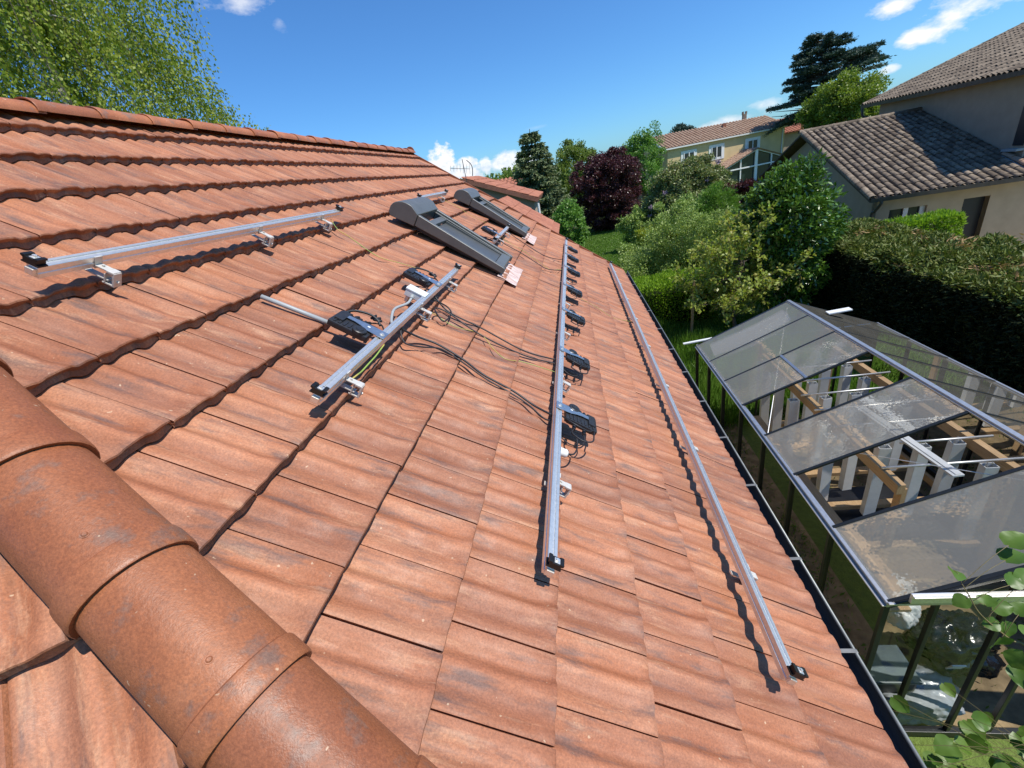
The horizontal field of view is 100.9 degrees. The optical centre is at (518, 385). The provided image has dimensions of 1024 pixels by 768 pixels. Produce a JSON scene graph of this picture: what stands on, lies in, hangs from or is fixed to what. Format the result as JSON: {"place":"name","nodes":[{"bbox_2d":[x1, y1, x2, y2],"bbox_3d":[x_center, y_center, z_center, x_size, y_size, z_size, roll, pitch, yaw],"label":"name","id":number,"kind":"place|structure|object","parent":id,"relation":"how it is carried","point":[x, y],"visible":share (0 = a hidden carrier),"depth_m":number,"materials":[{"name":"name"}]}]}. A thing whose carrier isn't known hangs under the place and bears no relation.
{"place":"outdoors","nodes":[
{"label":"outdoors","id":0,"kind":"place"},
{"bbox_2d":[497,177,520,183],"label":"red roof house","id":1,"kind":"structure","parent":0,"point":[509,180],"depth_m":40.50,"materials":[{"name":"tile"}]},
{"bbox_2d":[0,0,1023,178],"label":"sky","id":2,"kind":"structure","parent":0,"point":[448,81],"materials":[{"name":"blue"}]},
{"bbox_2d":[583,222,646,265],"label":"lawn grass","id":3,"kind":"structure","parent":0,"point":[600,249],"depth_m":29.05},
{"bbox_2d":[656,309,861,419],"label":"tall grass","id":4,"kind":"structure","parent":0,"point":[686,353],"depth_m":11.29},
{"bbox_2d":[547,192,1023,767],"bbox_3d":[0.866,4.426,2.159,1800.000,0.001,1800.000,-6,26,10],"label":"ground","id":5,"kind":"structure","parent":0,"point":[921,744],"depth_m":3.68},
{"bbox_2d":[0,0,268,130],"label":"birch tree","id":6,"kind":"object","parent":5,"relation":"on","point":[39,26],"visible":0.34,"depth_m":9.74,"materials":[{"name":"green plant"}]},
{"bbox_2d":[0,97,926,767],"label":"tiled roof","id":7,"kind":"structure","parent":5,"relation":"on","point":[224,543],"depth_m":1.58,"materials":[{"name":"tile"}]},
{"bbox_2d":[20,204,343,287],"bbox_3d":[-1.572,-0.894,2.505,0.136,0.134,2.291,26,27,-7],"label":"mounting rail","id":8,"kind":"object","parent":7,"relation":"attached to","point":[37,266],"visible":1,"depth_m":1.86,"materials":[{"name":"metal"}]},
{"bbox_2d":[331,220,415,267],"bbox_3d":[-1.169,-1.104,3.387,0.795,0.056,0.133,26,27,-7],"label":"earth wire","id":9,"kind":"object","parent":8,"relation":"attached to","point":[368,250],"visible":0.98,"depth_m":3.39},
{"bbox_2d":[260,294,329,325],"bbox_3d":[-1.115,-0.376,2.204,0.448,0.060,0.050,26,27,-7],"label":"conduit","id":10,"kind":"object","parent":7,"relation":"attached to","point":[292,308],"visible":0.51,"depth_m":2.19,"materials":[{"name":"grey plastic"}]},
{"bbox_2d":[309,263,461,404],"bbox_3d":[-0.635,-0.457,2.684,0.136,0.134,2.381,26,27,-7],"label":"mounting rail","id":11,"kind":"object","parent":7,"relation":"attached to","point":[326,389],"visible":1,"depth_m":1.99,"materials":[{"name":"metal"}]},
{"bbox_2d":[327,310,388,341],"bbox_3d":[-0.813,-0.314,2.215,0.274,0.065,0.265,26,27,-7],"label":"microinverter","id":12,"kind":"object","parent":11,"relation":"attached to","point":[350,324],"visible":1,"depth_m":2.15,"materials":[{"name":"metal"}]},
{"bbox_2d":[352,344,384,378],"bbox_3d":[-0.715,-0.113,2.026,0.023,0.029,0.383,26,27,-7],"label":"earth wire","id":13,"kind":"object","parent":11,"relation":"attached to","point":[364,368],"visible":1,"depth_m":2.01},
{"bbox_2d":[390,284,428,323],"bbox_3d":[-0.737,-0.492,2.681,0.140,0.106,0.600,26,27,-7],"label":"junction box","id":14,"kind":"object","parent":11,"relation":"attached to","point":[413,292],"visible":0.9,"depth_m":2.85,"materials":[{"name":"white plastic"}]},
{"bbox_2d":[402,267,442,287],"bbox_3d":[-0.704,-0.807,3.181,0.274,0.065,0.265,26,27,-7],"label":"microinverter","id":15,"kind":"object","parent":11,"relation":"on","point":[417,277],"visible":1,"depth_m":3.10,"materials":[{"name":"black plastic"}]},
{"bbox_2d":[434,295,555,359],"bbox_3d":[-0.173,-0.403,3.148,1.051,0.064,0.082,26,27,-7],"label":"black cable","id":16,"kind":"object","parent":11,"relation":"hanging from","point":[493,334],"visible":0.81,"depth_m":3.13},
{"bbox_2d":[417,189,448,202],"bbox_3d":[-1.170,-2.636,5.940,0.136,0.134,1.386,26,27,-7],"label":"mounting rail","id":17,"kind":"object","parent":7,"relation":"attached to","point":[437,194],"visible":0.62,"depth_m":6.04,"materials":[{"name":"metal"}]},
{"bbox_2d":[389,197,522,285],"bbox_3d":[-0.608,-1.651,4.734,1.495,0.241,0.845,26,27,-7],"label":"roof window","id":18,"kind":"structure","parent":7,"relation":"in","point":[417,212],"depth_m":4.52,"materials":[{"name":"grey paint"}]},
{"bbox_2d":[450,159,472,181],"bbox_3d":[-1.644,-6.102,12.706,0.718,1.200,0.052,-23,28,-23],"label":"aerial","id":19,"kind":"object","parent":7,"relation":"attached to","point":[463,168],"visible":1,"depth_m":12.59,"materials":[{"name":"metal"}]},
{"bbox_2d":[400,328,551,421],"bbox_3d":[-0.245,-0.070,2.511,1.036,0.059,0.255,26,27,-7],"label":"black cable","id":20,"kind":"object","parent":7,"relation":"on","point":[404,342],"visible":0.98,"depth_m":2.55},
{"bbox_2d":[401,327,551,415],"bbox_3d":[-0.252,-0.092,2.532,1.048,0.070,0.237,26,27,-7],"label":"black cable","id":21,"kind":"object","parent":7,"relation":"on","point":[481,373],"visible":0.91,"depth_m":2.57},
{"bbox_2d":[434,299,555,363],"bbox_3d":[-0.174,-0.338,3.050,1.024,0.059,0.244,26,27,-7],"label":"black cable","id":22,"kind":"object","parent":7,"relation":"on","point":[450,313],"visible":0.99,"depth_m":3.04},
{"bbox_2d":[454,188,536,243],"bbox_3d":[-0.329,-2.916,7.217,1.495,0.241,0.845,26,27,-7],"label":"roof window","id":23,"kind":"structure","parent":7,"relation":"in","point":[469,196],"depth_m":6.95,"materials":[{"name":"grey paint"}]},
{"bbox_2d":[492,223,510,245],"bbox_3d":[-0.214,-2.125,6.008,0.136,0.134,1.456,26,27,-7],"label":"mounting rail","id":24,"kind":"object","parent":7,"relation":"attached to","point":[498,237],"visible":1,"depth_m":5.86,"materials":[{"name":"metal"}]},
{"bbox_2d":[481,226,500,235],"bbox_3d":[-0.368,-2.094,5.759,0.274,0.065,0.265,26,27,-7],"label":"microinverter","id":25,"kind":"object","parent":24,"relation":"on","point":[486,229],"visible":0.99,"depth_m":5.67,"materials":[{"name":"black plastic"}]},
{"bbox_2d":[500,238,562,270],"bbox_3d":[0.181,-1.823,5.989,1.014,0.057,0.330,26,27,-7],"label":"black cable","id":26,"kind":"object","parent":7,"relation":"on","point":[529,258],"visible":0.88,"depth_m":5.92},
{"bbox_2d":[541,237,570,576],"bbox_3d":[0.561,-1.114,5.026,0.136,0.134,7.996,27,27,-7],"label":"mounting rail","id":27,"kind":"object","parent":7,"relation":"attached to","point":[552,563],"visible":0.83,"depth_m":1.98,"materials":[{"name":"metal"}]},
{"bbox_2d":[432,312,554,371],"bbox_3d":[-0.181,-0.293,2.967,1.025,0.056,0.193,26,27,-7],"label":"cable","id":28,"kind":"object","parent":27,"relation":"attached to","point":[493,348],"visible":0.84,"depth_m":2.97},
{"bbox_2d":[561,435,577,457],"bbox_3d":[0.253,0.326,2.256,0.152,0.059,0.190,21,28,-18],"label":"cable cap","id":29,"kind":"object","parent":27,"relation":"attached to","point":[565,453],"visible":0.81,"depth_m":2.18,"materials":[{"name":"white plastic"}]},
{"bbox_2d":[565,244,577,253],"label":"microinverter","id":30,"kind":"object","parent":27,"relation":"attached to","point":[572,249],"visible":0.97,"depth_m":7.85,"materials":[{"name":"black plastic"}]},
{"bbox_2d":[565,252,578,263],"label":"microinverter","id":31,"kind":"object","parent":27,"relation":"attached to","point":[572,258],"visible":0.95,"depth_m":7.05,"materials":[{"name":"black plastic"}]},
{"bbox_2d":[564,264,580,277],"bbox_3d":[0.761,-1.626,6.101,0.274,0.078,0.333,26,27,-7],"label":"microinverter","id":32,"kind":"object","parent":27,"relation":"attached to","point":[572,271],"visible":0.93,"depth_m":6.11,"materials":[{"name":"black plastic"}]},
{"bbox_2d":[563,282,582,298],"bbox_3d":[0.643,-1.128,5.116,0.274,0.078,0.333,26,27,-7],"label":"microinverter","id":33,"kind":"object","parent":27,"relation":"attached to","point":[571,289],"visible":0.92,"depth_m":5.12,"materials":[{"name":"black plastic"}]},
{"bbox_2d":[562,306,585,327],"bbox_3d":[0.532,-0.657,4.184,0.274,0.078,0.333,26,27,-7],"label":"microinverter","id":34,"kind":"object","parent":27,"relation":"attached to","point":[571,314],"visible":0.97,"depth_m":4.19,"materials":[{"name":"black plastic"}]},
{"bbox_2d":[560,346,589,375],"bbox_3d":[0.417,-0.173,3.226,0.274,0.078,0.333,26,27,-7],"label":"microinverter","id":35,"kind":"object","parent":27,"relation":"attached to","point":[572,357],"visible":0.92,"depth_m":3.24,"materials":[{"name":"black plastic"}]},
{"bbox_2d":[556,401,596,445],"bbox_3d":[0.322,0.226,2.436,0.274,0.078,0.333,26,27,-7],"label":"microinverter","id":36,"kind":"object","parent":27,"relation":"attached to","point":[574,416],"visible":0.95,"depth_m":2.45,"materials":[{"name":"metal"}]},
{"bbox_2d":[609,261,808,684],"bbox_3d":[1.496,-0.686,5.218,0.136,0.134,8.156,27,27,-7],"label":"mounting rail","id":37,"kind":"object","parent":7,"relation":"attached to","point":[790,672],"visible":1,"depth_m":2.17,"materials":[{"name":"metal"}]},
{"bbox_2d":[461,176,542,212],"bbox_3d":[-0.070,-5.015,15.661,2.349,5.379,3.085,-6,26,10],"label":"annex","id":38,"kind":"object","parent":5,"relation":"on","point":[498,190],"visible":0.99,"depth_m":13.67,"materials":[{"name":"tile"}]},
{"bbox_2d":[489,162,516,179],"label":"woods","id":39,"kind":"object","parent":5,"relation":"on","point":[507,174],"visible":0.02,"depth_m":72.09,"materials":[{"name":"green plant"}]},
{"bbox_2d":[460,165,593,189],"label":"woods","id":40,"kind":"object","parent":5,"relation":"on","point":[570,172],"visible":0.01,"depth_m":95.96,"materials":[{"name":"green plant"}]},
{"bbox_2d":[499,196,559,232],"bbox_3d":[0.063,-2.689,11.656,2.470,4.624,2.990,-6,26,10],"label":"lean to roof","id":41,"kind":"object","parent":5,"relation":"on","point":[542,219],"visible":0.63,"depth_m":10.99,"materials":[{"name":"red tile"}]},
{"bbox_2d":[511,129,587,232],"bbox_3d":[1.447,-13.597,30.068,6.342,8.056,6.460,-6,26,10],"label":"spruce tree","id":42,"kind":"object","parent":5,"relation":"on","point":[538,173],"visible":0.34,"depth_m":28.74,"materials":[{"name":"green plant"}]},
{"bbox_2d":[552,197,590,246],"bbox_3d":[3.243,-10.093,27.052,2.652,3.611,2.975,-6,26,10],"label":"pale bush","id":43,"kind":"object","parent":5,"relation":"on","point":[570,211],"visible":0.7,"depth_m":26.57,"materials":[{"name":"green plant"}]},
{"bbox_2d":[554,138,597,201],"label":"green tree","id":44,"kind":"object","parent":5,"relation":"on","point":[570,150],"visible":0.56,"depth_m":44.69,"materials":[{"name":"green plant"}]},
{"bbox_2d":[567,145,643,231],"bbox_3d":[6.900,-15.370,33.451,5.952,6.089,5.543,-6,26,10],"label":"purple tree","id":45,"kind":"object","parent":5,"relation":"on","point":[607,201],"visible":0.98,"depth_m":32.13,"materials":[{"name":"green plant"}]},
{"bbox_2d":[617,240,651,268],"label":"dense shrub","id":46,"kind":"object","parent":5,"relation":"on","point":[629,247],"visible":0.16,"depth_m":18.67,"materials":[{"name":"green plant"}]},
{"bbox_2d":[615,204,657,244],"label":"round bush","id":47,"kind":"object","parent":5,"relation":"on","point":[637,218],"visible":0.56,"depth_m":24.28,"materials":[{"name":"green plant"}]},
{"bbox_2d":[622,120,666,204],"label":"green tree","id":48,"kind":"object","parent":5,"relation":"on","point":[653,165],"visible":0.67,"depth_m":43.35,"materials":[{"name":"green plant"}]},
{"bbox_2d":[632,267,719,325],"bbox_3d":[4.356,-2.717,13.538,3.693,1.612,1.829,-6,26,10],"label":"clipped hedge","id":49,"kind":"object","parent":5,"relation":"on","point":[667,298],"visible":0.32,"depth_m":12.91,"materials":[{"name":"green plant"}]},
{"bbox_2d":[634,221,722,263],"bbox_3d":[7.564,-6.788,20.170,3.954,1.990,1.762,-6,26,10],"label":"clipped hedge","id":50,"kind":"object","parent":5,"relation":"on","point":[638,234],"visible":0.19,"depth_m":19.71,"materials":[{"name":"green plant"}]},
{"bbox_2d":[619,190,738,285],"bbox_3d":[6.226,-5.608,16.580,5.827,3.585,3.683,-6,26,10],"label":"dense shrub","id":51,"kind":"object","parent":5,"relation":"on","point":[665,255],"visible":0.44,"depth_m":16.02,"materials":[{"name":"green plant"}]},
{"bbox_2d":[668,122,696,133],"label":"dark tree","id":52,"kind":"object","parent":5,"relation":"on","point":[680,127],"visible":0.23,"depth_m":65.81,"materials":[{"name":"green plant"}]},
{"bbox_2d":[639,152,745,222],"bbox_3d":[9.574,-10.350,23.719,5.133,4.646,4.631,-28,31,-32],"label":"lilac bush","id":53,"kind":"object","parent":5,"relation":"on","point":[698,174],"visible":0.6,"depth_m":22.64,"materials":[{"name":"green plant"}]},
{"bbox_2d":[690,281,694,332],"bbox_3d":[4.906,-2.098,11.946,0.061,1.700,0.060,-5,26,9],"label":"wooden stake","id":54,"kind":"object","parent":5,"relation":"on","point":[692,310],"visible":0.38,"depth_m":11.96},
{"bbox_2d":[639,111,788,181],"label":"cream house","id":55,"kind":"structure","parent":5,"relation":"on","point":[723,142],"depth_m":47.95,"materials":[{"name":"paint"}]},
{"bbox_2d":[681,149,696,165],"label":"window","id":56,"kind":"structure","parent":55,"relation":"in","point":[684,154],"depth_m":46.90,"materials":[{"name":"white paint"}]},
{"bbox_2d":[709,143,724,160],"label":"window","id":57,"kind":"structure","parent":55,"relation":"in","point":[718,149],"depth_m":47.53,"materials":[{"name":"white paint"}]},
{"bbox_2d":[745,136,760,148],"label":"window","id":58,"kind":"structure","parent":55,"relation":"in","point":[754,142],"depth_m":48.16,"materials":[{"name":"white paint"}]},
{"bbox_2d":[692,181,741,238],"bbox_3d":[9.068,-7.541,19.483,2.411,3.551,2.476,-22,28,-22],"label":"conifer bush","id":59,"kind":"object","parent":5,"relation":"on","point":[712,196],"visible":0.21,"depth_m":18.70,"materials":[{"name":"green plant"}]},
{"bbox_2d":[701,240,736,292],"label":"golden bush","id":60,"kind":"object","parent":5,"relation":"on","point":[711,263],"visible":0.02,"depth_m":13.41,"materials":[{"name":"green plant"}]},
{"bbox_2d":[669,198,816,326],"bbox_3d":[5.606,-2.881,11.066,3.309,3.618,3.013,-21,27,-19],"label":"fruit tree","id":61,"kind":"object","parent":5,"relation":"on","point":[729,252],"visible":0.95,"depth_m":10.67,"materials":[{"name":"green plant"}]},
{"bbox_2d":[722,174,764,210],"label":"red bush","id":62,"kind":"object","parent":5,"relation":"on","point":[742,187],"visible":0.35,"depth_m":21.78,"materials":[{"name":"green plant"}]},
{"bbox_2d":[719,147,781,182],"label":"veranda","id":63,"kind":"object","parent":5,"relation":"on","point":[749,163],"visible":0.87,"depth_m":47.13,"materials":[{"name":"glass"}]},
{"bbox_2d":[727,146,852,311],"bbox_3d":[7.136,-3.736,11.301,2.818,4.499,2.580,-6,26,10],"label":"laurel bush","id":64,"kind":"object","parent":5,"relation":"on","point":[815,219],"visible":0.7,"depth_m":10.47,"materials":[{"name":"green plant"}]},
{"bbox_2d":[765,31,896,136],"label":"cedar tree","id":65,"kind":"object","parent":5,"relation":"on","point":[809,73],"visible":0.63,"depth_m":42.03,"materials":[{"name":"green plant"}]},
{"bbox_2d":[793,64,892,129],"bbox_3d":[19.807,-15.256,26.216,4.664,7.620,4.873,-22,28,-22],"label":"bright tree","id":66,"kind":"object","parent":5,"relation":"on","point":[840,98],"visible":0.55,"depth_m":24.25,"materials":[{"name":"green plant"}]},
{"bbox_2d":[756,22,1023,245],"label":"neighbour house","id":67,"kind":"structure","parent":5,"relation":"on","point":[948,134],"depth_m":13.54,"materials":[{"name":"tile"}]},
{"bbox_2d":[888,206,918,226],"bbox_3d":[12.022,-5.131,13.271,0.960,0.860,0.020,-3,27,15],"label":"window","id":68,"kind":"structure","parent":67,"relation":"in","point":[893,214],"depth_m":13.16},
{"bbox_2d":[957,196,984,238],"bbox_3d":[13.757,-4.679,13.131,0.620,2.180,0.050,-3,27,15],"label":"door","id":69,"kind":"structure","parent":67,"relation":"in","point":[971,206],"depth_m":12.82,"materials":[{"name":"grey paint"}]},
{"bbox_2d":[1012,106,1023,145],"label":"window","id":70,"kind":"structure","parent":67,"relation":"in","point":[1019,136],"depth_m":12.16,"materials":[{"name":"grey paint"}]},
{"bbox_2d":[787,216,1023,393],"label":"thuja hedge","id":71,"kind":"object","parent":5,"relation":"on","point":[958,298],"visible":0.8,"depth_m":8.41,"materials":[{"name":"plant"}]},
{"bbox_2d":[889,531,1023,767],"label":"creeper","id":72,"kind":"object","parent":5,"relation":"on","point":[975,728],"visible":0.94,"depth_m":2.58,"materials":[{"name":"green plant"}]},
{"bbox_2d":[777,118,802,151],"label":"red roof house","id":73,"kind":"structure","parent":0,"point":[791,134],"depth_m":51.38,"materials":[{"name":"paint"}]},
{"bbox_2d":[769,417,1023,727],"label":"earth path","id":74,"kind":"structure","parent":0,"point":[987,692],"depth_m":4.23,"materials":[{"name":"soil"}]},
{"bbox_2d":[753,416,911,611],"bbox_3d":[3.643,1.602,5.596,0.398,1.070,3.500,-6,26,10],"label":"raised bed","id":75,"kind":"object","parent":74,"relation":"on","point":[822,502],"visible":0.01,"depth_m":5.18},
{"bbox_2d":[683,300,1023,737],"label":"greenhouse","id":76,"kind":"object","parent":74,"relation":"on","point":[867,572],"visible":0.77,"depth_m":4.30,"materials":[{"name":"glass"}]},
{"bbox_2d":[768,359,1019,509],"bbox_3d":[4.681,0.885,6.059,1.805,1.580,3.475,-6,26,10],"label":"timber trestle","id":77,"kind":"object","parent":74,"relation":"on","point":[892,481],"visible":0.12,"depth_m":4.97,"materials":[{"name":"wood"}]},
{"bbox_2d":[759,395,769,425],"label":"grow channel","id":78,"kind":"object","parent":77,"relation":"hanging from","point":[764,409],"visible":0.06,"depth_m":7.02,"materials":[{"name":"white plastic"}]},
{"bbox_2d":[770,389,784,430],"bbox_3d":[4.031,0.437,6.606,0.120,1.086,0.086,-3,26,16],"label":"grow channel","id":79,"kind":"object","parent":77,"relation":"hanging from","point":[777,410],"visible":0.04,"depth_m":6.55,"materials":[{"name":"white plastic"}]},
{"bbox_2d":[784,395,798,425],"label":"grow channel","id":80,"kind":"object","parent":77,"relation":"hanging from","point":[792,405],"visible":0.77,"depth_m":6.07,"materials":[{"name":"white plastic"}]},
{"bbox_2d":[790,382,801,420],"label":"grow channel","id":81,"kind":"object","parent":77,"relation":"hanging from","point":[792,394],"visible":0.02,"depth_m":6.89,"materials":[{"name":"white plastic"}]},
{"bbox_2d":[801,378,817,419],"bbox_3d":[4.469,0.388,6.531,0.120,1.086,0.086,-4,25,12],"label":"grow channel","id":82,"kind":"object","parent":77,"relation":"hanging from","point":[811,387],"visible":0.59,"depth_m":6.38,"materials":[{"name":"white plastic"}]},
{"bbox_2d":[816,370,830,402],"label":"grow channel","id":83,"kind":"object","parent":77,"relation":"hanging from","point":[823,385],"visible":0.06,"depth_m":6.68,"materials":[{"name":"white plastic"}]},
{"bbox_2d":[816,463,832,500],"bbox_3d":[3.927,1.038,5.416,0.120,1.086,0.086,-8,25,8],"label":"grow channel","id":84,"kind":"object","parent":77,"relation":"hanging from","point":[824,474],"visible":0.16,"depth_m":5.47,"materials":[{"name":"white plastic"}]},
{"bbox_2d":[819,394,831,407],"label":"grow channel","id":85,"kind":"object","parent":77,"relation":"hanging from","point":[825,401],"visible":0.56,"depth_m":5.95,"materials":[{"name":"white plastic"}]},
{"bbox_2d":[801,386,884,395],"bbox_3d":[4.641,0.072,5.854,1.350,0.028,0.028,-6,26,10],"label":"metal rod","id":86,"kind":"object","parent":77,"relation":"on","point":[841,391],"visible":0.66,"depth_m":5.87,"materials":[{"name":"metal"}]},
{"bbox_2d":[835,364,852,405],"bbox_3d":[5.195,0.121,6.786,0.120,1.086,0.086,-8,25,6],"label":"grow channel","id":87,"kind":"object","parent":77,"relation":"hanging from","point":[844,383],"visible":0.59,"depth_m":6.69,"materials":[{"name":"white plastic"}]},
{"bbox_2d":[802,371,889,381],"bbox_3d":[4.711,-0.117,6.213,1.310,0.028,0.028,-6,26,10],"label":"metal rod","id":88,"kind":"object","parent":77,"relation":"on","point":[847,376],"visible":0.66,"depth_m":6.19,"materials":[{"name":"metal"}]},
{"bbox_2d":[838,455,857,490],"bbox_3d":[4.328,0.912,5.513,0.120,1.086,0.086,-9,25,3],"label":"grow channel","id":89,"kind":"object","parent":77,"relation":"hanging from","point":[847,473],"visible":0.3,"depth_m":5.60,"materials":[{"name":"white plastic"}]},
{"bbox_2d":[848,391,861,400],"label":"grow channel","id":90,"kind":"object","parent":77,"relation":"hanging from","point":[853,395],"visible":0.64,"depth_m":5.92,"materials":[{"name":"white plastic"}]},
{"bbox_2d":[856,375,870,394],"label":"grow channel","id":91,"kind":"object","parent":77,"relation":"hanging from","point":[863,382],"visible":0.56,"depth_m":6.21,"materials":[{"name":"white plastic"}]},
{"bbox_2d":[827,485,923,521],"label":"floor","id":92,"kind":"structure","parent":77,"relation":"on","point":[851,494],"depth_m":5.74,"materials":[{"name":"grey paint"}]},
{"bbox_2d":[860,444,891,515],"bbox_3d":[4.285,1.131,5.082,0.120,1.086,0.086,-3,27,15],"label":"grow channel","id":93,"kind":"object","parent":77,"relation":"hanging from","point":[872,490],"visible":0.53,"depth_m":5.10,"materials":[{"name":"white plastic"}]},
{"bbox_2d":[888,439,902,470],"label":"grow channel","id":94,"kind":"object","parent":77,"relation":"hanging from","point":[896,446],"visible":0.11,"depth_m":5.74,"materials":[{"name":"white plastic"}]},
{"bbox_2d":[899,435,993,443],"bbox_3d":[4.758,0.605,4.715,0.900,0.028,0.028,-6,26,10],"label":"metal rod","id":95,"kind":"object","parent":77,"relation":"on","point":[954,438],"visible":1,"depth_m":4.69,"materials":[{"name":"metal"}]},
{"bbox_2d":[904,442,931,502],"bbox_3d":[4.660,1.101,4.993,0.120,1.086,0.086,-8,27,9],"label":"grow channel","id":96,"kind":"object","parent":95,"relation":"hanging from","point":[913,478],"visible":0.54,"depth_m":4.94,"materials":[{"name":"white plastic"}]},
{"bbox_2d":[929,436,966,494],"bbox_3d":[4.996,1.054,4.954,0.120,1.086,0.087,-4,27,13],"label":"grow channel","id":97,"kind":"object","parent":77,"relation":"hanging from","point":[953,452],"visible":0.55,"depth_m":4.84,"materials":[{"name":"white plastic"}]},
{"bbox_2d":[881,457,1023,468],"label":"metal rod","id":98,"kind":"object","parent":77,"relation":"on","point":[958,462],"visible":1,"depth_m":4.37,"materials":[{"name":"metal"}]},
{"bbox_2d":[899,436,964,477],"bbox_3d":[4.370,0.584,4.821,0.110,0.031,1.414,-8,26,6],"label":"white board","id":99,"kind":"object","parent":98,"relation":"on","point":[924,452],"visible":0.44,"depth_m":4.46,"materials":[{"name":"plastic"}]},
{"bbox_2d":[973,462,999,480],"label":"grow channel","id":100,"kind":"object","parent":77,"relation":"hanging from","point":[992,468],"visible":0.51,"depth_m":4.39,"materials":[{"name":"white plastic"}]},
{"bbox_2d":[870,645,922,692],"bbox_3d":[3.362,2.741,3.975,0.460,0.430,0.340,-6,26,10],"label":"storage bin","id":101,"kind":"object","parent":74,"relation":"on","point":[889,667],"visible":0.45,"depth_m":3.83,"materials":[{"name":"grey plastic"}]},
{"bbox_2d":[783,426,1023,717],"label":"weeds","id":102,"kind":"object","parent":74,"relation":"on","point":[969,591],"visible":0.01,"depth_m":4.36,"materials":[{"name":"green plant"}]},
{"bbox_2d":[882,663,965,725],"bbox_3d":[3.611,2.846,3.916,0.844,0.369,0.513,-6,26,10],"label":"plastic sack","id":103,"kind":"object","parent":74,"relation":"on","point":[930,698],"visible":0.36,"depth_m":3.75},
{"bbox_2d":[900,607,1005,679],"bbox_3d":[4.097,2.447,4.034,0.713,0.651,0.554,-6,26,10],"label":"bin bag","id":104,"kind":"object","parent":74,"relation":"on","point":[957,637],"visible":0.8,"depth_m":3.87,"materials":[{"name":"plastic"}]},
{"bbox_2d":[887,606,921,629],"bbox_3d":[3.719,2.207,4.131,0.297,0.374,0.292,12,34,40],"label":"plastic sack","id":105,"kind":"object","parent":104,"relation":"on","point":[904,620],"visible":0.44,"depth_m":4.04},
{"bbox_2d":[945,665,966,668],"bbox_3d":[3.925,2.546,3.812,0.110,0.163,0.069,-6,26,10],"label":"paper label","id":106,"kind":"object","parent":104,"relation":"in","point":[956,667],"visible":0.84,"depth_m":3.77,"materials":[{"name":"white paper"}]},
{"label":"terrace","id":107,"kind":"structure","parent":0,"visible":0},
{"bbox_2d":[881,208,967,236],"bbox_3d":[11.344,-3.760,12.126,1.856,2.257,1.051,-6,26,10],"label":"clipped hedge","id":108,"kind":"object","parent":107,"relation":"on","point":[940,217],"visible":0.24,"depth_m":11.46,"materials":[{"name":"green plant"}]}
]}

